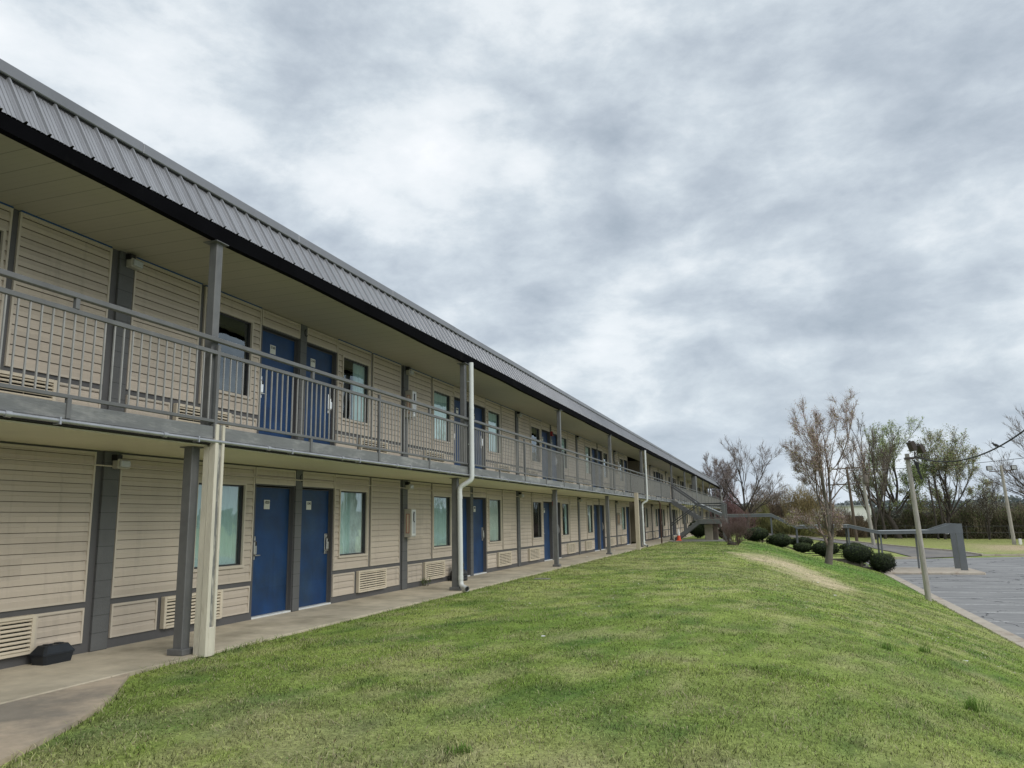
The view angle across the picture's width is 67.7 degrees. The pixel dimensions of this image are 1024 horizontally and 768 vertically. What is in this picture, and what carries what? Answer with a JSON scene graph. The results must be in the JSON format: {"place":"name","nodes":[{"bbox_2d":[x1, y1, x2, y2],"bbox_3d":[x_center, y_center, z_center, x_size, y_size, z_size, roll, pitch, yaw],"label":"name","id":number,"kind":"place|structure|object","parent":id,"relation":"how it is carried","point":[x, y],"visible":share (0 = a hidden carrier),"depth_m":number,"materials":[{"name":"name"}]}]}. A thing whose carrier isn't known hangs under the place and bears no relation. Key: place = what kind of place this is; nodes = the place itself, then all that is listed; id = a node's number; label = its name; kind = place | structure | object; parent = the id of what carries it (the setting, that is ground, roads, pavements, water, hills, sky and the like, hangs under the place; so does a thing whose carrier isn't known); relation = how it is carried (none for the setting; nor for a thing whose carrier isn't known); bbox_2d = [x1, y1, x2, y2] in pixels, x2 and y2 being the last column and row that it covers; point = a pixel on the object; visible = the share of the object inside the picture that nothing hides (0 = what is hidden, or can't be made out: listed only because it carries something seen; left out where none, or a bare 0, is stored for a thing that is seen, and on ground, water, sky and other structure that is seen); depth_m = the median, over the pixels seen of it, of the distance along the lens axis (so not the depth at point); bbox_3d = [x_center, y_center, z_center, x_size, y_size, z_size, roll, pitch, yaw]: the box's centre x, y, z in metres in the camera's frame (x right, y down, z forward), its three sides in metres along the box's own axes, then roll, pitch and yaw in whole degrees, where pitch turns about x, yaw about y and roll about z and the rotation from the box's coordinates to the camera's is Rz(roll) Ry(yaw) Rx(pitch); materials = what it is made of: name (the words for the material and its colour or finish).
{"place":"outdoors","nodes":[
{"label":"outdoors","id":0,"kind":"place"},
{"bbox_2d":[0,673,129,765],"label":"concrete apron","id":1,"kind":"object","parent":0,"point":[26,722],"visible":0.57,"depth_m":6.12,"materials":[{"name":"concrete"}]},
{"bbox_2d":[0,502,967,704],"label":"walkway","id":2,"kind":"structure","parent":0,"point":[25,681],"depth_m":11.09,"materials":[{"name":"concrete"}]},
{"bbox_2d":[29,642,74,665],"bbox_3d":[-5.054,2.957,8.389,0.242,0.205,0.400,-4,-11,18],"label":"bait box","id":3,"kind":"object","parent":2,"relation":"on","point":[49,654],"visible":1,"depth_m":8.28,"materials":[{"name":"black plastic"}]},
{"bbox_2d":[421,577,430,585],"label":"weed","id":4,"kind":"object","parent":2,"relation":"on","point":[425,582],"visible":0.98,"depth_m":17.54,"materials":[{"name":"green plant"}]},
{"bbox_2d":[450,562,467,580],"bbox_3d":[-1.327,4.648,18.997,0.440,0.480,0.440,-4,-11,18],"label":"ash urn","id":5,"kind":"object","parent":2,"relation":"on","point":[465,576],"visible":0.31,"depth_m":18.88,"materials":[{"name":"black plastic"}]},
{"bbox_2d":[0,519,1023,767],"bbox_3d":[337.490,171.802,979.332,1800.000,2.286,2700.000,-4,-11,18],"label":"lawn","id":6,"kind":"structure","parent":0,"point":[972,545],"depth_m":7.39,"materials":[{"name":"plant"}]},
{"bbox_2d":[0,59,721,668],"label":"motel building","id":7,"kind":"structure","parent":6,"relation":"on","point":[206,427],"depth_m":10.60,"materials":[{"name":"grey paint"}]},
{"bbox_2d":[0,227,6,286],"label":"window","id":8,"kind":"structure","parent":7,"relation":"in","point":[3,231],"depth_m":8.35,"materials":[{"name":"plastic"}]},
{"bbox_2d":[193,480,246,571],"bbox_3d":[-4.378,2.104,11.336,0.154,1.282,1.120,-4,-11,18],"label":"window","id":9,"kind":"structure","parent":7,"relation":"in","point":[230,493],"depth_m":11.65,"materials":[{"name":"glass"}]},
{"bbox_2d":[204,304,253,399],"bbox_3d":[-4.392,-0.468,11.785,0.090,1.282,1.120,-4,-11,18],"label":"window","id":10,"kind":"structure","parent":7,"relation":"in","point":[249,337],"depth_m":12.20,"materials":[{"name":"plastic"}]},
{"bbox_2d":[251,486,290,619],"bbox_3d":[-3.959,2.734,12.524,0.132,2.060,1.030,-4,-11,18],"label":"door","id":11,"kind":"structure","parent":7,"relation":"in","point":[272,510],"depth_m":12.57,"materials":[{"name":"blue paint"}]},
{"bbox_2d":[259,330,295,438],"bbox_3d":[-4.004,0.165,12.983,0.132,2.060,1.030,-4,-11,18],"label":"door","id":12,"kind":"structure","parent":7,"relation":"in","point":[273,344],"depth_m":13.06,"materials":[{"name":"blue paint"}]},
{"bbox_2d":[299,489,330,609],"bbox_3d":[-3.559,2.935,13.686,0.132,2.060,1.020,-4,-11,18],"label":"door","id":13,"kind":"structure","parent":7,"relation":"in","point":[315,503],"depth_m":13.76,"materials":[{"name":"blue paint"}]},
{"bbox_2d":[304,346,332,444],"bbox_3d":[-3.604,0.366,14.145,0.132,2.060,1.020,-4,-11,18],"label":"door","id":14,"kind":"structure","parent":7,"relation":"in","point":[316,359],"depth_m":14.27,"materials":[{"name":"blue paint"}]},
{"bbox_2d":[337,489,367,557],"bbox_3d":[-3.144,2.722,14.914,0.152,1.282,1.090,-4,-11,18],"label":"window","id":15,"kind":"structure","parent":7,"relation":"in","point":[350,503],"depth_m":15.01,"materials":[{"name":"glass"}]},
{"bbox_2d":[340,355,369,425],"bbox_3d":[-3.189,0.153,15.373,0.151,1.282,1.090,-4,-11,18],"label":"window","id":16,"kind":"structure","parent":7,"relation":"in","point":[358,371],"depth_m":15.65,"materials":[{"name":"glass"}]},
{"bbox_2d":[404,509,415,536],"bbox_3d":[-2.257,3.094,16.976,0.201,0.620,0.241,-4,-11,18],"label":"extinguisher cabinet","id":17,"kind":"object","parent":7,"relation":"attached to","point":[409,522],"visible":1,"depth_m":16.89,"materials":[{"name":"white"}]},
{"bbox_2d":[405,390,415,418],"bbox_3d":[-2.303,0.466,17.446,0.201,0.620,0.241,-4,-11,18],"label":"extinguisher cabinet","id":18,"kind":"object","parent":7,"relation":"attached to","point":[410,394],"visible":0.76,"depth_m":17.36,"materials":[{"name":"white"}]},
{"bbox_2d":[433,495,451,548],"bbox_3d":[-1.774,3.409,18.894,0.153,1.282,1.120,-4,-11,18],"label":"window","id":19,"kind":"structure","parent":7,"relation":"in","point":[439,504],"depth_m":19.01,"materials":[{"name":"glass"}]},
{"bbox_2d":[433,389,451,443],"bbox_3d":[-1.820,0.840,19.354,0.154,1.282,1.120,-4,-11,18],"label":"window","id":20,"kind":"structure","parent":7,"relation":"in","point":[439,401],"depth_m":19.47,"materials":[{"name":"glass"}]},
{"bbox_2d":[454,399,459,465],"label":"door","id":21,"kind":"structure","parent":7,"relation":"in","point":[456,403],"depth_m":20.46,"materials":[{"name":"blue paint"}]},
{"bbox_2d":[462,498,469,576],"bbox_3d":[-1.356,4.040,20.083,0.132,2.060,1.030,-4,-11,18],"label":"door","id":22,"kind":"structure","parent":7,"relation":"in","point":[464,500],"depth_m":20.46,"materials":[{"name":"blue paint"}]},
{"bbox_2d":[474,406,482,468],"bbox_3d":[-1.001,1.672,21.703,0.132,2.060,1.020,-4,-11,18],"label":"door","id":23,"kind":"structure","parent":7,"relation":"in","point":[477,411],"depth_m":21.93,"materials":[{"name":"blue paint"}]},
{"bbox_2d":[473,499,486,574],"bbox_3d":[-0.956,4.241,21.244,0.132,2.060,1.020,-4,-11,18],"label":"door","id":24,"kind":"structure","parent":7,"relation":"in","point":[478,523],"depth_m":21.39,"materials":[{"name":"blue paint"}]},
{"bbox_2d":[487,409,500,454],"bbox_3d":[-0.587,1.458,22.932,0.153,1.282,1.090,-4,-11,18],"label":"window","id":25,"kind":"structure","parent":7,"relation":"in","point":[492,418],"depth_m":23.15,"materials":[{"name":"glass"}]},
{"bbox_2d":[488,498,502,542],"bbox_3d":[-0.543,4.027,22.473,0.155,1.282,1.090,-4,-11,18],"label":"window","id":26,"kind":"structure","parent":7,"relation":"in","point":[493,503],"depth_m":22.66,"materials":[{"name":"glass"}]},
{"bbox_2d":[531,425,540,463],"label":"window","id":27,"kind":"structure","parent":7,"relation":"in","point":[537,428],"depth_m":27.22,"materials":[{"name":"plastic"}]},
{"bbox_2d":[532,501,542,538],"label":"window","id":28,"kind":"structure","parent":7,"relation":"in","point":[541,532],"depth_m":26.86,"materials":[{"name":"glass"}]},
{"bbox_2d":[542,431,548,479],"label":"door","id":29,"kind":"structure","parent":7,"relation":"in","point":[544,435],"depth_m":28.32,"materials":[{"name":"blue paint"}]},
{"bbox_2d":[543,503,552,560],"bbox_3d":[1.247,5.345,27.641,0.132,2.060,1.030,-4,-11,18],"label":"door","id":30,"kind":"structure","parent":7,"relation":"in","point":[547,556],"depth_m":27.79,"materials":[{"name":"blue paint"}]},
{"bbox_2d":[551,435,557,480],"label":"door","id":31,"kind":"structure","parent":7,"relation":"in","point":[554,455],"depth_m":29.54,"materials":[{"name":"blue paint"}]},
{"bbox_2d":[561,436,567,469],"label":"window","id":32,"kind":"structure","parent":7,"relation":"in","point":[563,438],"depth_m":30.89,"materials":[{"name":"glass"}]},
{"bbox_2d":[561,503,569,535],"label":"window","id":33,"kind":"structure","parent":7,"relation":"in","point":[566,515],"depth_m":30.40,"materials":[{"name":"glass"}]},
{"bbox_2d":[585,445,590,474],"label":"window","id":34,"kind":"structure","parent":7,"relation":"in","point":[586,449],"depth_m":34.83,"materials":[{"name":"glass"}]},
{"bbox_2d":[587,504,593,533],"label":"window","id":35,"kind":"structure","parent":7,"relation":"in","point":[590,508],"depth_m":34.43,"materials":[{"name":"glass"}]},
{"bbox_2d":[592,449,595,486],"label":"door","id":36,"kind":"structure","parent":7,"relation":"in","point":[593,451],"depth_m":35.90,"materials":[{"name":"blue paint"}]},
{"bbox_2d":[594,506,599,550],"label":"door","id":37,"kind":"structure","parent":7,"relation":"in","point":[595,507],"depth_m":35.44,"materials":[{"name":"blue paint"}]},
{"bbox_2d":[598,452,601,487],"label":"door","id":38,"kind":"structure","parent":7,"relation":"in","point":[599,462],"depth_m":37.17,"materials":[{"name":"blue paint"}]},
{"bbox_2d":[600,506,604,549],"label":"door","id":39,"kind":"structure","parent":7,"relation":"in","point":[601,514],"depth_m":36.65,"materials":[{"name":"blue paint"}]},
{"bbox_2d":[603,452,608,478],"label":"window","id":40,"kind":"structure","parent":7,"relation":"in","point":[603,452],"depth_m":38.52,"materials":[{"name":"glass"}]},
{"bbox_2d":[617,513,620,524],"bbox_3d":[5.600,7.035,39.791,0.201,0.620,0.241,-4,-11,18],"label":"extinguisher cabinet","id":41,"kind":"object","parent":7,"relation":"attached to","point":[618,518],"visible":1,"depth_m":39.69,"materials":[{"name":"white"}]},
{"bbox_2d":[621,506,625,530],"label":"window","id":42,"kind":"structure","parent":7,"relation":"in","point":[622,507],"depth_m":41.93,"materials":[{"name":"glass"}]},
{"bbox_2d":[626,507,629,544],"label":"door","id":43,"kind":"structure","parent":7,"relation":"in","point":[626,507],"depth_m":43.05,"materials":[{"name":"blue paint"}]},
{"bbox_2d":[645,508,648,527],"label":"window","id":44,"kind":"structure","parent":7,"relation":"in","point":[646,509],"depth_m":49.42,"materials":[{"name":"glass"}]},
{"bbox_2d":[655,508,657,526],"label":"window","id":45,"kind":"structure","parent":7,"relation":"in","point":[656,513],"depth_m":53.42,"materials":[{"name":"glass"}]},
{"bbox_2d":[443,740,472,755],"bbox_3d":[-0.355,2.424,5.090,0.206,0.077,0.257,-4,-11,18],"label":"grass tuft","id":46,"kind":"object","parent":6,"relation":"on","point":[460,748],"visible":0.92,"depth_m":5.06,"materials":[{"name":"plant"}]},
{"bbox_2d":[688,519,704,537],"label":"clipped bush","id":47,"kind":"object","parent":6,"relation":"on","point":[698,531],"visible":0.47,"depth_m":53.70,"materials":[{"name":"green plant"}]},
{"bbox_2d":[669,539,725,541],"bbox_3d":[11.959,10.054,48.264,3.580,0.380,3.600,-4,-11,18],"label":"stair pad","id":48,"kind":"object","parent":6,"relation":"on","point":[699,540],"visible":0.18,"depth_m":46.91,"materials":[{"name":"grey concrete"}]},
{"bbox_2d":[671,484,727,540],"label":"staircase","id":49,"kind":"structure","parent":48,"relation":"on","point":[694,525],"depth_m":47.56,"materials":[{"name":"metal"}]},
{"bbox_2d":[704,524,718,539],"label":"concrete pier","id":50,"kind":"structure","parent":48,"relation":"on","point":[710,533],"depth_m":47.90,"materials":[{"name":"concrete"}]},
{"bbox_2d":[700,453,738,518],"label":"bare tree","id":51,"kind":"object","parent":6,"relation":"on","point":[705,469],"visible":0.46,"depth_m":101.45,"materials":[{"name":"brown plant"}]},
{"bbox_2d":[706,508,754,544],"bbox_3d":[11.891,7.621,40.962,2.182,2.097,2.299,-10,-14,42],"label":"bare shrub","id":52,"kind":"object","parent":6,"relation":"on","point":[738,532],"visible":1,"depth_m":40.84,"materials":[{"name":"brown plant"}]},
{"bbox_2d":[710,473,759,528],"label":"thicket","id":53,"kind":"object","parent":6,"relation":"on","point":[731,508],"visible":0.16,"depth_m":101.54,"materials":[{"name":"brown plant"}]},
{"bbox_2d":[707,432,790,528],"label":"bare tree","id":54,"kind":"object","parent":6,"relation":"on","point":[754,488],"visible":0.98,"depth_m":92.99,"materials":[{"name":"brown plant"}]},
{"bbox_2d":[742,527,766,541],"bbox_3d":[15.849,9.945,49.821,1.678,1.311,1.741,-4,-11,18],"label":"clipped bush","id":55,"kind":"object","parent":6,"relation":"on","point":[759,534],"visible":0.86,"depth_m":49.38,"materials":[{"name":"green plant"}]},
{"bbox_2d":[745,501,774,533],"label":"thicket","id":56,"kind":"object","parent":6,"relation":"on","point":[765,522],"visible":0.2,"depth_m":103.78,"materials":[{"name":"green plant"}]},
{"bbox_2d":[749,483,790,522],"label":"thicket","id":57,"kind":"object","parent":6,"relation":"on","point":[774,509],"visible":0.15,"depth_m":110.66,"materials":[{"name":"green plant"}]},
{"bbox_2d":[765,532,792,547],"bbox_3d":[17.284,10.245,49.398,1.777,1.326,1.669,-4,-11,18],"label":"clipped bush","id":58,"kind":"object","parent":6,"relation":"on","point":[781,539],"visible":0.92,"depth_m":48.92,"materials":[{"name":"green plant"}]},
{"bbox_2d":[772,510,819,537],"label":"thicket","id":59,"kind":"object","parent":6,"relation":"on","point":[780,527],"visible":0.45,"depth_m":98.99,"materials":[{"name":"green plant"}]},
{"bbox_2d":[791,536,813,544],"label":"clipped bush","id":60,"kind":"object","parent":6,"relation":"on","point":[806,540],"visible":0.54,"depth_m":54.01,"materials":[{"name":"green plant"}]},
{"bbox_2d":[793,542,812,553],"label":"clipped bush","id":61,"kind":"object","parent":6,"relation":"on","point":[802,547],"visible":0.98,"depth_m":48.62,"materials":[{"name":"green plant"}]},
{"bbox_2d":[779,482,837,536],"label":"thicket","id":62,"kind":"object","parent":6,"relation":"on","point":[810,501],"visible":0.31,"depth_m":106.43,"materials":[{"name":"brown plant"}]},
{"bbox_2d":[760,541,868,562],"bbox_3d":[18.922,11.465,50.496,9.350,2.207,0.057,-4,-11,18],"label":"edging","id":63,"kind":"object","parent":6,"relation":"on","point":[809,551],"visible":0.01,"depth_m":50.18,"materials":[{"name":"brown wood"}]},
{"bbox_2d":[812,540,840,556],"bbox_3d":[20.095,10.638,48.667,1.983,1.332,1.684,-4,-11,18],"label":"clipped bush","id":64,"kind":"object","parent":6,"relation":"on","point":[819,548],"visible":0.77,"depth_m":48.38,"materials":[{"name":"green plant"}]},
{"bbox_2d":[778,386,880,564],"bbox_3d":[17.241,4.896,41.633,5.534,10.038,4.231,-4,-11,18],"label":"budding tree","id":65,"kind":"object","parent":6,"relation":"on","point":[816,462],"visible":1,"depth_m":41.64,"materials":[{"name":"brown plant"}]},
{"bbox_2d":[814,505,871,520],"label":"white building","id":66,"kind":"structure","parent":6,"relation":"on","point":[860,509],"depth_m":162.80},
{"bbox_2d":[827,466,861,540],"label":"utility pole","id":67,"kind":"object","parent":6,"relation":"on","point":[852,508],"visible":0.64,"depth_m":89.99,"materials":[{"name":"brown wood"}]},
{"bbox_2d":[848,458,1021,470],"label":"overhead cable","id":68,"kind":"object","parent":67,"relation":"attached to","point":[944,465],"visible":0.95,"depth_m":84.33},
{"bbox_2d":[824,504,872,537],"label":"thicket","id":69,"kind":"object","parent":6,"relation":"on","point":[859,523],"visible":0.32,"depth_m":108.07,"materials":[{"name":"brown plant"}]},
{"bbox_2d":[839,542,862,549],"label":"clipped bush","id":70,"kind":"object","parent":6,"relation":"on","point":[841,546],"visible":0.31,"depth_m":53.22,"materials":[{"name":"green plant"}]},
{"bbox_2d":[840,544,875,566],"bbox_3d":[21.567,10.724,47.498,2.010,1.600,1.825,-4,-11,18],"label":"clipped bush","id":71,"kind":"object","parent":6,"relation":"on","point":[858,554],"visible":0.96,"depth_m":47.08,"materials":[{"name":"green plant"}]},
{"bbox_2d":[834,412,893,539],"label":"slender tree","id":72,"kind":"object","parent":6,"relation":"on","point":[858,488],"visible":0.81,"depth_m":101.00,"materials":[{"name":"green plant"}]},
{"bbox_2d":[861,475,875,544],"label":"utility pole","id":73,"kind":"object","parent":6,"relation":"on","point":[864,479],"visible":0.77,"depth_m":81.49,"materials":[{"name":"brown wood"}]},
{"bbox_2d":[718,495,1023,509],"bbox_3d":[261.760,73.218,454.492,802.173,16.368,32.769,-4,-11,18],"label":"distant woods","id":74,"kind":"object","parent":6,"relation":"on","point":[1011,498],"visible":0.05,"depth_m":452.91,"materials":[{"name":"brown plant"}]},
{"bbox_2d":[850,425,898,538],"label":"slender tree","id":75,"kind":"object","parent":6,"relation":"on","point":[874,440],"visible":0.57,"depth_m":106.35,"materials":[{"name":"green plant"}]},
{"bbox_2d":[769,533,981,554],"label":"kerb","id":76,"kind":"structure","parent":6,"relation":"on","point":[890,544],"depth_m":78.91,"materials":[{"name":"concrete"}]},
{"bbox_2d":[869,552,896,572],"bbox_3d":[22.657,11.048,46.658,1.607,1.571,1.585,6,-12,-33],"label":"clipped bush","id":77,"kind":"object","parent":6,"relation":"on","point":[882,562],"visible":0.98,"depth_m":46.26,"materials":[{"name":"green plant"}]},
{"bbox_2d":[863,511,912,537],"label":"thicket","id":78,"kind":"object","parent":6,"relation":"on","point":[887,524],"visible":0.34,"depth_m":111.22,"materials":[{"name":"brown plant"}]},
{"bbox_2d":[878,640,897,650],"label":"grass tuft","id":79,"kind":"object","parent":6,"relation":"on","point":[885,646],"visible":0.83,"depth_m":10.98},
{"bbox_2d":[758,501,1023,521],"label":"distant woods","id":80,"kind":"object","parent":6,"relation":"on","point":[894,511],"visible":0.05,"depth_m":223.00,"materials":[{"name":"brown plant"}]},
{"bbox_2d":[844,415,939,538],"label":"leafing tree","id":81,"kind":"object","parent":6,"relation":"on","point":[890,496],"visible":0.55,"depth_m":108.96,"materials":[{"name":"green plant"}]},
{"bbox_2d":[904,440,931,600],"bbox_3d":[16.543,5.594,30.742,0.846,6.673,0.487,-1,-10,2],"label":"floodlight pole","id":82,"kind":"object","parent":6,"relation":"on","point":[913,446],"visible":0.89,"depth_m":30.86,"materials":[{"name":"grey wood"}]},
{"bbox_2d":[914,430,1023,461],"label":"overhead cable","id":83,"kind":"object","parent":82,"relation":"attached to","point":[1018,434],"visible":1,"depth_m":25.48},
{"bbox_2d":[895,503,941,537],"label":"thicket","id":84,"kind":"object","parent":6,"relation":"on","point":[926,523],"visible":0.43,"depth_m":110.13,"materials":[{"name":"green plant"}]},
{"bbox_2d":[917,645,935,652],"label":"grass tuft","id":85,"kind":"object","parent":6,"relation":"on","point":[921,649],"visible":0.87,"depth_m":11.68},
{"bbox_2d":[927,477,939,538],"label":"dead trunk","id":86,"kind":"object","parent":6,"relation":"on","point":[934,513],"visible":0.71,"depth_m":104.58,"materials":[{"name":"wood"}]},
{"bbox_2d":[934,479,945,538],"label":"dead trunk","id":87,"kind":"object","parent":6,"relation":"on","point":[942,522],"visible":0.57,"depth_m":104.37,"materials":[{"name":"wood"}]},
{"bbox_2d":[926,511,964,537],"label":"thicket","id":88,"kind":"object","parent":6,"relation":"on","point":[939,521],"visible":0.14,"depth_m":110.35,"materials":[{"name":"green plant"}]},
{"bbox_2d":[867,525,1023,538],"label":"chain link fence","id":89,"kind":"object","parent":6,"relation":"on","point":[972,532],"visible":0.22,"depth_m":102.37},
{"bbox_2d":[894,424,1002,533],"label":"leafing tree","id":90,"kind":"object","parent":6,"relation":"on","point":[941,469],"visible":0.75,"depth_m":107.08,"materials":[{"name":"green plant"}]},
{"bbox_2d":[894,554,1023,558],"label":"kerb","id":91,"kind":"structure","parent":6,"relation":"on","point":[981,554],"depth_m":64.01,"materials":[{"name":"concrete"}]},
{"bbox_2d":[951,694,993,713],"bbox_3d":[4.653,3.219,7.670,0.344,0.163,0.387,0,-10,-5],"label":"grass tuft","id":92,"kind":"object","parent":6,"relation":"on","point":[969,704],"visible":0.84,"depth_m":7.68,"materials":[{"name":"plant"}]},
{"bbox_2d":[947,498,1009,538],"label":"thicket","id":93,"kind":"object","parent":6,"relation":"on","point":[971,521],"visible":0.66,"depth_m":105.92,"materials":[{"name":"green plant"}]},
{"bbox_2d":[970,479,1003,539],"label":"slender tree","id":94,"kind":"object","parent":6,"relation":"on","point":[988,513],"visible":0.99,"depth_m":100.85,"materials":[{"name":"green plant"}]},
{"bbox_2d":[971,406,1023,496],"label":"bare tree","id":95,"kind":"object","parent":6,"relation":"on","point":[1014,483],"visible":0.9,"depth_m":93.14,"materials":[{"name":"brown plant"}]},
{"bbox_2d":[986,465,1016,544],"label":"floodlight pole","id":96,"kind":"object","parent":6,"relation":"on","point":[1001,470],"visible":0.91,"depth_m":85.31,"materials":[{"name":"grey wood"}]},
{"bbox_2d":[991,500,1023,538],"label":"thicket","id":97,"kind":"object","parent":6,"relation":"on","point":[1017,519],"visible":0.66,"depth_m":104.08,"materials":[{"name":"green plant"}]},
{"bbox_3d":[21.961,11.576,46.731,1.600,0.700,0.460,-4,-11,18],"label":"timber edging","id":98,"kind":"object","parent":6,"relation":"on","visible":0},
{"bbox_2d":[833,558,865,566],"bbox_3d":[20.818,11.227,47.507,2.200,0.700,0.460,-4,-11,18],"label":"timber edging","id":99,"kind":"object","parent":98,"relation":"on","point":[844,560],"visible":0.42,"depth_m":47.49,"materials":[{"name":"wood"}]},
{"bbox_2d":[0,0,1023,507],"label":"sky","id":100,"kind":"structure","parent":0,"point":[689,220],"materials":[{"name":"grey"}]},
{"bbox_2d":[770,534,981,557],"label":"driveway","id":101,"kind":"structure","parent":0,"point":[908,551],"depth_m":71.03,"materials":[{"name":"asphalt"}]},
{"bbox_2d":[890,567,985,574],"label":"pavement island","id":102,"kind":"structure","parent":0,"point":[932,570],"depth_m":47.24,"materials":[{"name":"concrete"}]},
{"bbox_2d":[865,557,1023,638],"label":"parking lot","id":103,"kind":"structure","parent":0,"point":[963,590],"depth_m":38.56,"materials":[{"name":"asphalt"}]},
{"bbox_2d":[883,572,1023,648],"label":"kerb","id":104,"kind":"structure","parent":103,"relation":"on","point":[1010,636],"depth_m":26.42,"materials":[{"name":"concrete"}]},
{"bbox_2d":[902,578,1023,633],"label":"parking marking","id":105,"kind":"object","parent":103,"relation":"on","point":[976,604],"visible":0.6,"depth_m":33.79,"materials":[{"name":"white paint"}]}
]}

